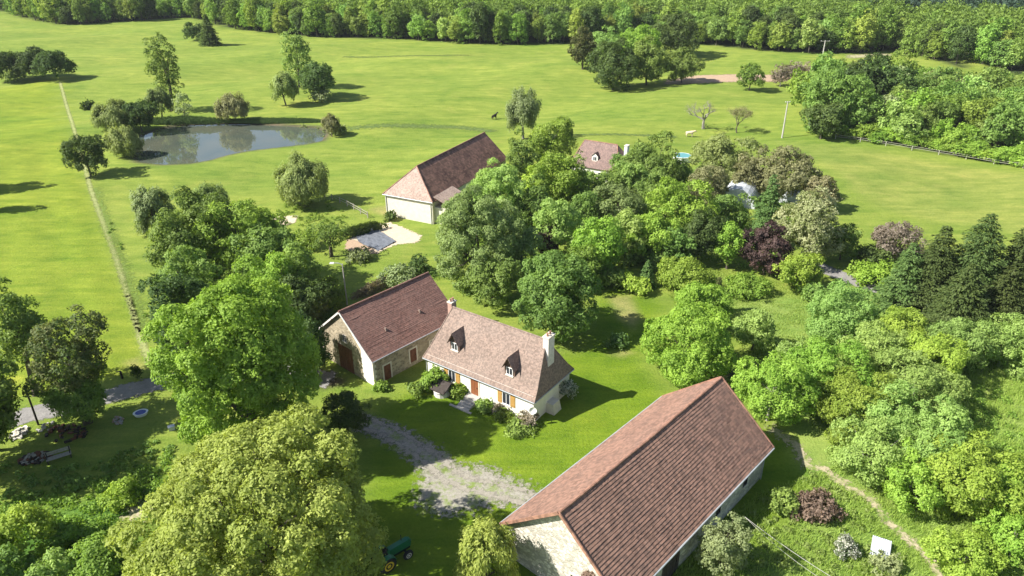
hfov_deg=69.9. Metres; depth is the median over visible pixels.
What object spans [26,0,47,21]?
forest tree
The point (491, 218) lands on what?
willow tree
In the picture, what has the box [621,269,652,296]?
shrub
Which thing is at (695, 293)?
broadleaf tree
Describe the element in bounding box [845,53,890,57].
forest ride
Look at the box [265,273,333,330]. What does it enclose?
broadleaf tree
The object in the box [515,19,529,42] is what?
forest tree
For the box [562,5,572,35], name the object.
forest tree
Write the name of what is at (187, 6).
forest tree
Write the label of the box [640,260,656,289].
conifer tree
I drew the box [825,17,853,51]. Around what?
forest tree
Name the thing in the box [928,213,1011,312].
conifer tree
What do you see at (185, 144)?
pond water
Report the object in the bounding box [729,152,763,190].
broadleaf tree
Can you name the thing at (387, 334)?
stone barn
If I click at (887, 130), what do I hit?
wood shrub
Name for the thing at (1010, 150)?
wood shrub
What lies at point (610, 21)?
forest tree
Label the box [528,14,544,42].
forest tree
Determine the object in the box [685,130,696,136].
cow
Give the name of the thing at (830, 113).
broadleaf tree
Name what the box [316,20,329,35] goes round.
forest tree
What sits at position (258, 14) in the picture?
forest tree
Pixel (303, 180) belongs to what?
willow tree
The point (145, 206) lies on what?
willow tree
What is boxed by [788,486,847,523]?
shrub
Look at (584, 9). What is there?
forest tree
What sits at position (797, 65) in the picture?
fruit tree
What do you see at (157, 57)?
poplar tree
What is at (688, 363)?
broadleaf tree
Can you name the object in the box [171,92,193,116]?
broadleaf tree
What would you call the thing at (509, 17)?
forest tree
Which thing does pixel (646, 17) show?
forest tree
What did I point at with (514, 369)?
farmhouse
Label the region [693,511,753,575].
broadleaf tree
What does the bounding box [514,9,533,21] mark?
forest tree
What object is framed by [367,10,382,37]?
forest tree
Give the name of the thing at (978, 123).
wood tree
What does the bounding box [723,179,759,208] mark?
polytunnel
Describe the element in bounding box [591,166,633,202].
broadleaf tree
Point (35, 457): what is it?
firewood heap
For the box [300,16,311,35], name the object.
forest tree
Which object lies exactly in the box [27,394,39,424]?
wooden post
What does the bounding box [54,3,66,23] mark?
forest tree
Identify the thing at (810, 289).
shrub
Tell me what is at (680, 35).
broadleaf tree
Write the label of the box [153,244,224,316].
broadleaf tree
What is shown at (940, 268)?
conifer tree
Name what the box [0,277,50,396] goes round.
broadleaf tree
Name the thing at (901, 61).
broadleaf tree
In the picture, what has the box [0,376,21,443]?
broadleaf tree
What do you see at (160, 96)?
willow tree
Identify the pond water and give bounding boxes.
[133,124,325,164]
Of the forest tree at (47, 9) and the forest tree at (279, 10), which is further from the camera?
the forest tree at (47, 9)
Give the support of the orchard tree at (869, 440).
on the ground at (56, 257)
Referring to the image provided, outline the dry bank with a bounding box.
[119,499,152,524]
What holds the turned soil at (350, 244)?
on the swimming pool terrace
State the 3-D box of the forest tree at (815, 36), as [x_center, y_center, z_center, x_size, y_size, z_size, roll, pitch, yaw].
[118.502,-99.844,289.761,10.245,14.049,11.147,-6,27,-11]
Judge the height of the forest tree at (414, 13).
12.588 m
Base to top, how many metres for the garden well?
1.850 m
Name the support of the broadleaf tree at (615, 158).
on the ground at (56, 257)
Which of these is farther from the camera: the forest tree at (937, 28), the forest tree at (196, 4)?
the forest tree at (196, 4)
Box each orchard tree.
[730,350,821,425]
[731,308,776,350]
[775,335,807,360]
[786,335,877,406]
[804,278,881,351]
[809,366,897,446]
[824,414,917,488]
[836,319,913,376]
[850,379,933,439]
[871,344,972,420]
[875,304,927,355]
[876,436,954,515]
[881,394,976,489]
[892,330,971,391]
[907,426,1023,520]
[919,523,1008,575]
[923,316,1000,373]
[971,311,1023,380]
[972,506,1023,567]
[977,460,1023,524]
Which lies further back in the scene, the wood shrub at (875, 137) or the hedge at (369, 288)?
the wood shrub at (875, 137)
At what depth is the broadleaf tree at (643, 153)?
136.69 m
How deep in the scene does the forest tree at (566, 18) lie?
314.34 m
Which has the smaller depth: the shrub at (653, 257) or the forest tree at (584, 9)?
the shrub at (653, 257)
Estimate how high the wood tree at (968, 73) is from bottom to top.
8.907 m
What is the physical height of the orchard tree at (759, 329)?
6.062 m
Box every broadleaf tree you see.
[0,50,29,82]
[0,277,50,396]
[0,358,23,450]
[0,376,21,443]
[6,45,51,78]
[19,303,111,423]
[27,345,109,425]
[28,50,77,77]
[57,134,108,175]
[102,402,389,575]
[121,98,159,131]
[136,269,209,353]
[138,253,322,458]
[142,185,234,284]
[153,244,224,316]
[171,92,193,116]
[191,198,287,281]
[227,220,300,278]
[249,250,297,318]
[265,240,322,302]
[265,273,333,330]
[286,307,334,376]
[297,60,335,93]
[321,389,371,436]
[456,256,527,309]
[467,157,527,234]
[502,225,547,271]
[505,128,542,178]
[510,173,553,230]
[511,249,603,342]
[521,165,553,200]
[528,116,578,160]
[531,149,589,205]
[532,197,586,251]
[537,222,561,255]
[555,117,574,152]
[563,243,604,282]
[567,24,597,69]
[570,190,607,233]
[570,214,627,271]
[572,169,601,207]
[586,37,639,90]
[591,25,621,55]
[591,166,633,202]
[591,181,647,230]
[609,152,633,172]
[610,206,648,266]
[612,158,650,196]
[613,130,682,196]
[616,22,660,60]
[623,206,680,255]
[632,34,672,84]
[636,166,680,215]
[636,175,721,231]
[639,301,738,388]
[646,10,701,56]
[658,225,696,263]
[665,46,705,82]
[668,158,693,186]
[670,281,734,321]
[681,208,727,259]
[687,132,760,182]
[687,165,730,209]
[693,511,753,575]
[705,192,759,230]
[714,220,745,268]
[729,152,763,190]
[736,62,765,90]
[736,219,794,275]
[753,144,822,199]
[771,251,826,288]
[772,185,846,258]
[797,68,884,134]
[799,100,844,138]
[801,175,842,207]
[828,222,863,259]
[889,49,918,76]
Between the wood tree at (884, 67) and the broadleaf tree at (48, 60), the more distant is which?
the broadleaf tree at (48, 60)
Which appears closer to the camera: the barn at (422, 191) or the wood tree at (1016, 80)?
the barn at (422, 191)
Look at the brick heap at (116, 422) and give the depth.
78.55 m
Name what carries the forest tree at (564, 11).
on the ground at (56, 257)
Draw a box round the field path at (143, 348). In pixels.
[59,82,150,362]
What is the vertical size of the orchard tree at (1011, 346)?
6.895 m
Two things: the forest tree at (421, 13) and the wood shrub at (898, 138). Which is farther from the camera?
the forest tree at (421, 13)
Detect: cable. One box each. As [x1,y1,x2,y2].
[745,517,829,575]
[746,518,816,575]
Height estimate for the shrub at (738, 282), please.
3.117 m
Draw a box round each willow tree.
[89,98,136,132]
[102,124,144,157]
[128,184,175,235]
[141,84,173,116]
[185,180,233,215]
[212,90,249,119]
[268,70,299,105]
[273,148,329,206]
[321,113,340,136]
[433,184,525,293]
[452,513,520,575]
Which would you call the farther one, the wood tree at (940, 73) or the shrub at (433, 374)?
the wood tree at (940, 73)
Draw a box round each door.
[338,343,354,373]
[384,363,391,379]
[471,379,477,395]
[662,549,679,575]
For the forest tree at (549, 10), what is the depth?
317.75 m
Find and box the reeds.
[134,124,324,153]
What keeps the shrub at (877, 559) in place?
on the ground at (56, 257)
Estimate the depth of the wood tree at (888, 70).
194.08 m
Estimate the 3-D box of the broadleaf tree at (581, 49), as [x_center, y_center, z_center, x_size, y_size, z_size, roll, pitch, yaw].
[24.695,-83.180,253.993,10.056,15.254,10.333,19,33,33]
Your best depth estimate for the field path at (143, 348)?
118.98 m
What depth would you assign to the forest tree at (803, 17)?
299.93 m
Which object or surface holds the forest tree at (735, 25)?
on the ground at (56, 257)
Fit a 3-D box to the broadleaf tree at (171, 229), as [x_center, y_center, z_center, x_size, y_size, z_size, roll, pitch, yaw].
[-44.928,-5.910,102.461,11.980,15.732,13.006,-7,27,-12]
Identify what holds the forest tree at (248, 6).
on the ground at (56, 257)
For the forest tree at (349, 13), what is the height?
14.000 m
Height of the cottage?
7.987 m
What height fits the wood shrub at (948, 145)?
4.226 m
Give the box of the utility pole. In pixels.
[781,101,789,137]
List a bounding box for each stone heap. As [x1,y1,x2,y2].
[8,425,29,440]
[36,421,54,431]
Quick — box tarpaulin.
[356,229,395,250]
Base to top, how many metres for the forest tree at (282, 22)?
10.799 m
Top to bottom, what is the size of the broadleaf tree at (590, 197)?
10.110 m
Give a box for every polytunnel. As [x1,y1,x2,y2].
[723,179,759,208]
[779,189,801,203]
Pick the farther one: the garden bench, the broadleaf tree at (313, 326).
the broadleaf tree at (313, 326)
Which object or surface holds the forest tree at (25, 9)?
on the ground at (56, 257)
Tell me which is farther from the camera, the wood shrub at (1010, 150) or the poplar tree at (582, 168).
the wood shrub at (1010, 150)
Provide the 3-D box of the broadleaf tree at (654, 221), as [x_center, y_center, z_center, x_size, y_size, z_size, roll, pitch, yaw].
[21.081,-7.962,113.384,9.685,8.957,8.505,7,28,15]
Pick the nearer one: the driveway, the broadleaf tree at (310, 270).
the driveway
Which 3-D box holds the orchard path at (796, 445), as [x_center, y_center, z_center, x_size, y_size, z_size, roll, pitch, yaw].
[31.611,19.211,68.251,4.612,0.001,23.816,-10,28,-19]
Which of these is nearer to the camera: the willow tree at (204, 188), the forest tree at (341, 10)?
the willow tree at (204, 188)
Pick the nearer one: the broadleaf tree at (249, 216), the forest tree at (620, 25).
the broadleaf tree at (249, 216)
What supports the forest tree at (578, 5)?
on the ground at (56, 257)
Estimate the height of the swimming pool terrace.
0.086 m
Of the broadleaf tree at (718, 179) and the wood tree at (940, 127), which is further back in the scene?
the wood tree at (940, 127)
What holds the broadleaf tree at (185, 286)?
on the ground at (56, 257)
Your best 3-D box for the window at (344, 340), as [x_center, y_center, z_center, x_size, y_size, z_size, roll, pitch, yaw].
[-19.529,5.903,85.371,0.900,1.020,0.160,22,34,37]
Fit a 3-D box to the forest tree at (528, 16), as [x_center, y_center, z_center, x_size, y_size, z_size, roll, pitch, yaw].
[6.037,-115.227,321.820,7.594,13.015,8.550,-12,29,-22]
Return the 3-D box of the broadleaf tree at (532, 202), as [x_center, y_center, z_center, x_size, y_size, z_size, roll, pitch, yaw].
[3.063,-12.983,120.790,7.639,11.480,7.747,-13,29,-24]
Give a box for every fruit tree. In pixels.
[302,218,350,256]
[769,63,792,86]
[786,60,803,79]
[802,60,812,72]
[870,220,929,260]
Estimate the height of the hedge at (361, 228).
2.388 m
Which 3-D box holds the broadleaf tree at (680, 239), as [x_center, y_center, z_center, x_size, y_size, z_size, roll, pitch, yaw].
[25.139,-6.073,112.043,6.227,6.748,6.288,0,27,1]
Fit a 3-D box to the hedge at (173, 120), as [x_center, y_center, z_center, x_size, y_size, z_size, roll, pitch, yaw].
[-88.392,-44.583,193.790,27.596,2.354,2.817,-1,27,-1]
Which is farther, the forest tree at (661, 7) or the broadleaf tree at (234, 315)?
the forest tree at (661, 7)
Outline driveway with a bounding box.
[350,410,459,477]
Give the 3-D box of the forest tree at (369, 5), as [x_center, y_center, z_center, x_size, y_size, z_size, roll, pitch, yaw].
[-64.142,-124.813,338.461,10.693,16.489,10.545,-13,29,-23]
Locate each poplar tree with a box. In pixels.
[142,32,184,110]
[279,28,311,86]
[567,149,587,209]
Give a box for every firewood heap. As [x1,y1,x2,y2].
[17,451,52,465]
[45,423,87,443]
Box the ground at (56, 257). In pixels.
[0,1,1023,575]
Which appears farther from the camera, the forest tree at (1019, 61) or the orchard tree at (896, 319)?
the forest tree at (1019, 61)
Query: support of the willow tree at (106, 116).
on the ground at (56, 257)
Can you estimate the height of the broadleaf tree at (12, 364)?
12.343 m
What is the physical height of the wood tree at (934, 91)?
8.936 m
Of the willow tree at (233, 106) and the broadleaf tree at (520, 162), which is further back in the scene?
the willow tree at (233, 106)
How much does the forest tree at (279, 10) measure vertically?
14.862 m
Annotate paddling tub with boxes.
[133,409,147,417]
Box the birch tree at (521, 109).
[505,85,541,138]
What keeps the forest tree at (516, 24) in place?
on the ground at (56, 257)
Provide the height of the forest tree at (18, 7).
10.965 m
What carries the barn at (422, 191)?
on the ground at (56, 257)
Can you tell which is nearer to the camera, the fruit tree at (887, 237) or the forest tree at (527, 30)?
the fruit tree at (887, 237)
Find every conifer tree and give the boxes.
[198,14,221,46]
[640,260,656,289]
[712,277,722,311]
[744,174,782,249]
[871,242,927,316]
[894,225,960,318]
[915,263,996,354]
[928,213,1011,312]
[980,261,1023,337]
[994,228,1023,314]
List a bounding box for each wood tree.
[786,68,826,107]
[810,49,848,74]
[822,80,863,117]
[823,58,858,69]
[823,65,850,82]
[844,55,888,94]
[845,63,856,71]
[850,92,878,124]
[861,52,898,95]
[865,60,907,77]
[870,93,899,124]
[876,99,920,127]
[879,67,920,103]
[885,84,916,106]
[885,104,928,141]
[894,87,934,112]
[899,64,910,78]
[905,88,938,105]
[911,66,934,75]
[914,73,938,91]
[916,102,941,137]
[924,117,955,139]
[926,98,960,129]
[927,74,958,95]
[929,66,957,81]
[930,79,967,106]
[934,91,970,123]
[936,66,963,79]
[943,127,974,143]
[956,87,984,125]
[957,71,972,77]
[957,74,999,96]
[957,121,983,140]
[961,95,1008,127]
[967,85,997,115]
[968,116,1001,143]
[969,67,1007,94]
[974,99,1023,147]
[983,67,1015,82]
[996,86,1023,111]
[999,72,1023,100]
[1004,110,1023,146]
[1011,95,1023,116]
[1014,90,1023,107]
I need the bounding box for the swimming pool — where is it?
[676,153,690,162]
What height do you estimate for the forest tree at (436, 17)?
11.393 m
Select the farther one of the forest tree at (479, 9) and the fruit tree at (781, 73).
the forest tree at (479, 9)
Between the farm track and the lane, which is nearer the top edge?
the lane
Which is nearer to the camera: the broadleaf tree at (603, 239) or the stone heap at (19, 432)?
the stone heap at (19, 432)
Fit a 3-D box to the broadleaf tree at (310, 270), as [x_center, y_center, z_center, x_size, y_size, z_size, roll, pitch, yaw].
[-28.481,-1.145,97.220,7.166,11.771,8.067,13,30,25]
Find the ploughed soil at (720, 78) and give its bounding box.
[663,74,790,84]
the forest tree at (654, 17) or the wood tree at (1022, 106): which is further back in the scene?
the forest tree at (654, 17)
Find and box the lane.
[808,262,880,292]
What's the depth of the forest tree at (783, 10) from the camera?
298.10 m
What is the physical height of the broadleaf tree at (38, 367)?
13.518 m
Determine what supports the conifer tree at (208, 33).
on the ground at (56, 257)
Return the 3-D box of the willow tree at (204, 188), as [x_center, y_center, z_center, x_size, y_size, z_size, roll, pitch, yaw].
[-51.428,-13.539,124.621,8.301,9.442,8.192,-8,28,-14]
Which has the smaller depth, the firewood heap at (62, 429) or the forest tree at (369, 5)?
the firewood heap at (62, 429)
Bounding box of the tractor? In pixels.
[370,535,412,573]
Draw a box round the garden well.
[428,378,453,398]
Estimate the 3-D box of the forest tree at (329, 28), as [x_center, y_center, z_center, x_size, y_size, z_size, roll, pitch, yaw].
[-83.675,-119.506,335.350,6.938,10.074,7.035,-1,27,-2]
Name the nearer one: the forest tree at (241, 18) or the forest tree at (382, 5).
the forest tree at (382, 5)
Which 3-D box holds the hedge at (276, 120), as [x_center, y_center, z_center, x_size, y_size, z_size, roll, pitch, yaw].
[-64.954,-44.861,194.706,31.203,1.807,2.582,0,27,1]
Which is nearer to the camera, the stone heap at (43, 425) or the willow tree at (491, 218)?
the stone heap at (43, 425)
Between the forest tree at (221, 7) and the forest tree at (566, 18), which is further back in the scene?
the forest tree at (221, 7)
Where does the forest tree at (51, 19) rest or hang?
on the ground at (56, 257)
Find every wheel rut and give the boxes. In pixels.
[357,413,535,495]
[357,422,524,504]
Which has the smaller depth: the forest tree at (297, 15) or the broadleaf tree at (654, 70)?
the broadleaf tree at (654, 70)
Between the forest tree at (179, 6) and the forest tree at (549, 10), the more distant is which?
the forest tree at (179, 6)
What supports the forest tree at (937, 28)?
on the ground at (56, 257)
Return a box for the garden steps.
[449,392,480,413]
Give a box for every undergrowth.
[0,439,176,506]
[0,450,172,575]
[106,222,146,316]
[158,213,333,359]
[267,200,345,242]
[429,162,801,296]
[915,384,1023,513]
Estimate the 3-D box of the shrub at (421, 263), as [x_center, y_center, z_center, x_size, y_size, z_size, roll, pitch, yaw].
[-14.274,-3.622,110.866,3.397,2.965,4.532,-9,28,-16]
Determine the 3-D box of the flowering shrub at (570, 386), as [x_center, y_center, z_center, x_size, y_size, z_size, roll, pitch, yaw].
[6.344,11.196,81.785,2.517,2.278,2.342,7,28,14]
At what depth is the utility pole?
178.95 m
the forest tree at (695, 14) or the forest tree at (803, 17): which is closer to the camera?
the forest tree at (803, 17)
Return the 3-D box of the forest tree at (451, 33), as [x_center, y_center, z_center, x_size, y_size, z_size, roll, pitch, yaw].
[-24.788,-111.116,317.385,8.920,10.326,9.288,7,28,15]
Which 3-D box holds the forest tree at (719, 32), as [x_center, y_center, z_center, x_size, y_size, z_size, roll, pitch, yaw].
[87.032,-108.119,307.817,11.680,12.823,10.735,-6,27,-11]
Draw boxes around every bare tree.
[685,101,716,128]
[726,103,754,132]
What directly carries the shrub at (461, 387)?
on the ground at (56, 257)
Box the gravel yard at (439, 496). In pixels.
[411,461,541,518]
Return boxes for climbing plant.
[581,570,594,575]
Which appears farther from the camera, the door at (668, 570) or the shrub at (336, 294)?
the shrub at (336, 294)
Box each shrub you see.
[0,500,60,557]
[0,541,39,575]
[21,546,81,575]
[37,511,104,551]
[63,529,139,575]
[79,97,94,110]
[96,473,143,513]
[129,364,143,378]
[182,21,202,41]
[291,228,319,250]
[307,85,332,102]
[314,273,347,311]
[329,124,346,135]
[345,245,373,265]
[371,379,392,392]
[376,262,415,286]
[382,209,397,221]
[405,381,425,399]
[407,252,429,274]
[419,364,450,391]
[449,381,468,399]
[474,397,495,414]
[491,402,503,412]
[492,406,515,423]
[503,413,539,438]
[515,410,539,426]
[559,378,578,398]
[598,265,633,289]
[602,332,629,349]
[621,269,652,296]
[630,239,684,272]
[655,255,716,292]
[723,270,772,300]
[768,486,801,517]
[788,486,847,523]
[795,281,826,301]
[833,531,861,561]
[836,124,851,135]
[844,128,863,138]
[847,255,898,286]
[848,122,881,137]
[856,243,895,265]
[865,128,891,143]
[867,549,905,575]
[878,126,899,139]
[887,127,913,142]
[899,133,923,147]
[916,135,934,147]
[924,136,945,150]
[937,136,964,153]
[946,143,976,156]
[962,136,994,158]
[973,149,994,160]
[987,147,1014,162]
[989,144,1023,162]
[1009,155,1023,166]
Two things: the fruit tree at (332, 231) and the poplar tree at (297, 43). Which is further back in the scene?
the poplar tree at (297, 43)
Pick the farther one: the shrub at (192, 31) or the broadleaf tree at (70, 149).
the shrub at (192, 31)
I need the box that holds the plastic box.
[168,424,174,431]
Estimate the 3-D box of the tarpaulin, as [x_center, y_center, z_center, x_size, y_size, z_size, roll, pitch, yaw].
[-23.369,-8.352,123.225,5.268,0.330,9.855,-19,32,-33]
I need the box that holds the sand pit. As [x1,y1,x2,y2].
[274,215,296,224]
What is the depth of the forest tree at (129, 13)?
391.73 m
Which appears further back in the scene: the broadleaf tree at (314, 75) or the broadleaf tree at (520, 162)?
the broadleaf tree at (314, 75)
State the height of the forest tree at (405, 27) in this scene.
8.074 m
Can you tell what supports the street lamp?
on the ground at (56, 257)
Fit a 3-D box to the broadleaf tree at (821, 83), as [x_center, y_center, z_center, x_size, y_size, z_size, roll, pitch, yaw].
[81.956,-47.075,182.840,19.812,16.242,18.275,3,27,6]
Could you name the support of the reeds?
on the ground at (56, 257)
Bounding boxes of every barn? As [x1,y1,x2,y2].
[319,272,447,384]
[382,132,505,224]
[499,376,774,575]
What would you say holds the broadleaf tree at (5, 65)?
on the ground at (56, 257)
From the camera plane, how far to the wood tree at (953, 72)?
207.69 m
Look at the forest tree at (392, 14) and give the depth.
326.93 m
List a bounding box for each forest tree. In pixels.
[0,0,13,12]
[4,0,16,14]
[11,0,26,16]
[21,0,41,19]
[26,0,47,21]
[33,0,61,23]
[39,0,60,22]
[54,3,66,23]
[57,6,71,24]
[68,2,77,22]
[70,0,93,21]
[71,0,85,24]
[81,0,94,22]
[87,0,102,20]
[87,0,104,21]
[99,0,117,19]
[99,2,112,20]
[112,0,129,20]
[121,0,135,20]
[126,0,147,20]
[141,0,156,19]
[156,0,169,17]
[164,0,172,16]
[169,0,184,16]
[181,0,198,17]
[191,1,202,17]
[200,3,204,14]
[203,0,220,23]
[209,0,222,18]
[217,0,232,26]
[221,0,239,28]
[222,11,235,26]
[236,2,251,29]
[242,0,263,30]
[252,3,269,31]
[260,6,273,32]
[265,2,277,25]
[271,12,290,34]
[272,3,288,27]
[276,0,293,17]
[288,6,306,32]
[288,12,299,33]
[291,0,302,10]
[292,10,306,34]
[300,7,315,34]
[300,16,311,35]
[303,0,328,36]
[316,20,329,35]
[320,3,334,14]
[323,15,335,37]
[330,12,345,36]
[335,3,353,32]
[343,5,356,36]
[349,16,365,35]
[357,0,368,12]
[358,13,372,36]
[362,0,378,33]
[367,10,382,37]
[372,0,395,34]
[381,0,404,38]
[381,19,396,38]
[395,6,409,35]
[402,21,411,36]
[407,15,425,40]
[409,8,420,20]
[412,14,426,37]
[418,11,425,20]
[420,20,436,41]
[428,12,442,36]
[436,16,450,41]
[446,19,464,43]
[451,14,466,35]
[454,2,466,18]
[457,7,477,43]
[460,0,475,11]
[464,24,478,41]
[467,1,492,43]
[478,0,494,41]
[485,11,501,42]
[492,10,509,45]
[498,10,516,43]
[507,13,528,44]
[511,4,529,15]
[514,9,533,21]
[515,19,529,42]
[520,11,531,35]
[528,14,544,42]
[531,10,542,22]
[531,12,538,33]
[541,5,558,39]
[541,10,563,43]
[556,11,574,41]
[560,9,573,40]
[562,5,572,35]
[568,8,585,40]
[570,0,585,13]
[578,8,593,37]
[581,5,604,35]
[601,1,615,34]
[602,14,615,34]
[612,1,634,35]
[626,16,640,31]
[629,0,649,27]
[638,12,653,31]
[651,14,659,23]
[655,1,674,14]
[659,0,676,21]
[677,5,688,25]
[682,10,703,37]
[692,23,706,42]
[695,16,711,41]
[704,9,719,40]
[704,20,717,42]
[706,15,729,44]
[722,11,746,44]
[733,19,753,46]
[740,4,760,43]
[745,21,765,49]
[746,1,764,19]
[753,15,772,45]
[763,19,777,49]
[767,20,792,51]
[768,4,786,21]
[774,5,794,23]
[781,27,801,50]
[782,11,798,48]
[795,11,802,26]
[798,14,808,23]
[798,17,825,52]
[798,27,813,50]
[810,11,825,22]
[814,30,836,50]
[818,16,840,29]
[824,12,838,28]
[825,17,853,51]
[829,25,841,50]
[834,17,863,51]
[847,2,870,22]
[854,8,878,52]
[863,26,884,50]
[871,5,900,50]
[889,18,910,48]
[898,19,924,54]
[900,18,919,39]
[912,19,936,55]
[919,23,949,57]
[922,30,947,59]
[926,9,942,18]
[937,18,963,59]
[947,23,978,63]
[967,24,991,62]
[970,17,1004,63]
[985,16,1015,60]
[986,38,1018,67]
[991,29,1015,62]
[1002,43,1023,69]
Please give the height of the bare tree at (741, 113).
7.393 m
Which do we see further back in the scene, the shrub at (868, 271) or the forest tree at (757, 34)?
the forest tree at (757, 34)
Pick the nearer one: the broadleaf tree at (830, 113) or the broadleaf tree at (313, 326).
the broadleaf tree at (313, 326)
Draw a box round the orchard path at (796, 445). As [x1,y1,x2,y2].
[764,422,941,575]
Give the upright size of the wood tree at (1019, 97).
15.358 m
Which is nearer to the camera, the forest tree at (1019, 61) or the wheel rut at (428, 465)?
the wheel rut at (428, 465)
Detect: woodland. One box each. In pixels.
[21,0,1023,58]
[849,0,1023,15]
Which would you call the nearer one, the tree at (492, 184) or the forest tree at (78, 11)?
the tree at (492, 184)
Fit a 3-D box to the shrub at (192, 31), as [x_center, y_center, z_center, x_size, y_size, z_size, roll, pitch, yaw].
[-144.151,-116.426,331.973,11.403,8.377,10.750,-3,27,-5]
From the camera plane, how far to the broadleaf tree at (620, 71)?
227.79 m
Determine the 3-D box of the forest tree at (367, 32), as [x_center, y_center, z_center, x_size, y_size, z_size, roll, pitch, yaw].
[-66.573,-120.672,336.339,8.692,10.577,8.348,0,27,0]
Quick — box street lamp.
[329,262,347,304]
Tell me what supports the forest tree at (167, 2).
on the ground at (56, 257)
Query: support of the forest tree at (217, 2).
on the ground at (56, 257)
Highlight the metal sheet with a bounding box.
[870,535,891,558]
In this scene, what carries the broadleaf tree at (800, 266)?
on the ground at (56, 257)
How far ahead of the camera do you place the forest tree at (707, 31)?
311.46 m
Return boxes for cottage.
[573,139,629,176]
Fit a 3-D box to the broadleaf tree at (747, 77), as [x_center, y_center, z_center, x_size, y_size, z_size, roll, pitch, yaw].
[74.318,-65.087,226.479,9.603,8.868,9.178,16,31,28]
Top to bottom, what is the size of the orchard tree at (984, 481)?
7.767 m
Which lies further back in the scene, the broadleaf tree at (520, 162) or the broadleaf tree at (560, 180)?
the broadleaf tree at (520, 162)
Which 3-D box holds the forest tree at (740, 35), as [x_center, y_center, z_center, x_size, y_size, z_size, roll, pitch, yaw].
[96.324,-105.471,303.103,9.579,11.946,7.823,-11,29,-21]
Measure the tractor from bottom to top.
2.312 m
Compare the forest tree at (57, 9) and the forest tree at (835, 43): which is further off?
the forest tree at (57, 9)
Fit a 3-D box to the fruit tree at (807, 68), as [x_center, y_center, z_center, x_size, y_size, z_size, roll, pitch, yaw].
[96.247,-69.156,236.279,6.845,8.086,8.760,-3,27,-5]
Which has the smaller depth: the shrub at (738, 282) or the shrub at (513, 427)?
the shrub at (513, 427)
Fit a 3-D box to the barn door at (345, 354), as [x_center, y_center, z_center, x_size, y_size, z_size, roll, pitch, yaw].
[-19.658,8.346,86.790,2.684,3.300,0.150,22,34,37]
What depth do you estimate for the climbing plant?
54.86 m
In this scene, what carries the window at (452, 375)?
in the farmhouse
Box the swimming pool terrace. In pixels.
[351,222,422,252]
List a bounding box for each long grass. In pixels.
[657,265,825,357]
[673,355,1023,575]
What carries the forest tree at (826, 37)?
on the ground at (56, 257)
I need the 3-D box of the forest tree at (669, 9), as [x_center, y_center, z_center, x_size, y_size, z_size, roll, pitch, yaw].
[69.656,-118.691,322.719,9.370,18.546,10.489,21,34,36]
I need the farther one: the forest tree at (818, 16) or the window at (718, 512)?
the forest tree at (818, 16)
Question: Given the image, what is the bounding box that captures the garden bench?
[44,446,71,464]
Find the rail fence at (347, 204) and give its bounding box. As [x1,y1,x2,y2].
[324,193,368,217]
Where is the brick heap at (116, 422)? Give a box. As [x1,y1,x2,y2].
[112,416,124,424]
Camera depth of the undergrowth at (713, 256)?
114.85 m
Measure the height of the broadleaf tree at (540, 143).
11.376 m
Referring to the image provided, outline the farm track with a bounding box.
[12,366,335,426]
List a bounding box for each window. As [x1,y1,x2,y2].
[342,334,347,343]
[448,369,455,382]
[501,391,510,407]
[715,507,721,517]
[742,478,747,488]
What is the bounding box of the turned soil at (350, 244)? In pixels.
[345,239,377,253]
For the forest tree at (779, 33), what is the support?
on the ground at (56, 257)
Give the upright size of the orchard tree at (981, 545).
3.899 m
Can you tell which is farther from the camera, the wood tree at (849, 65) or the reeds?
the wood tree at (849, 65)
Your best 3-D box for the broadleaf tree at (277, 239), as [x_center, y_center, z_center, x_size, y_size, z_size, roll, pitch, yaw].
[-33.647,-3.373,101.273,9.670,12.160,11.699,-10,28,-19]
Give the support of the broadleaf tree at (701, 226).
on the ground at (56, 257)
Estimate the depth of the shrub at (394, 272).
106.63 m
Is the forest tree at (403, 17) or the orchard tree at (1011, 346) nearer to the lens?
the orchard tree at (1011, 346)
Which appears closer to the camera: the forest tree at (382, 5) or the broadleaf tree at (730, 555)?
the broadleaf tree at (730, 555)
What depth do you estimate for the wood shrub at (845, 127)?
178.59 m
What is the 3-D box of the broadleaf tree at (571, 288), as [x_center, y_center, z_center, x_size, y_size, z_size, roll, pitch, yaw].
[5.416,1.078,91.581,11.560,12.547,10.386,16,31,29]
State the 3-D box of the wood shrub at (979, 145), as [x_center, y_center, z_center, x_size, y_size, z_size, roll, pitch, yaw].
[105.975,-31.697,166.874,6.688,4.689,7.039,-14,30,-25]
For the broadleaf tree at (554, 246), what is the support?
on the ground at (56, 257)
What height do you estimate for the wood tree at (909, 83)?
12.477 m
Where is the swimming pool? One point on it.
(684, 156)
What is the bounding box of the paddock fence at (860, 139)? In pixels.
[835,135,1023,167]
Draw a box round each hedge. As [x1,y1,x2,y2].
[140,115,229,124]
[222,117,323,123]
[338,220,388,238]
[349,275,391,299]
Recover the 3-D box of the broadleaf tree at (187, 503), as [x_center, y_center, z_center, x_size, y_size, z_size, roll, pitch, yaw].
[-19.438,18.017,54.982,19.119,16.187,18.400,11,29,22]
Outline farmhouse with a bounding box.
[422,297,574,420]
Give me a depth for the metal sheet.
61.93 m

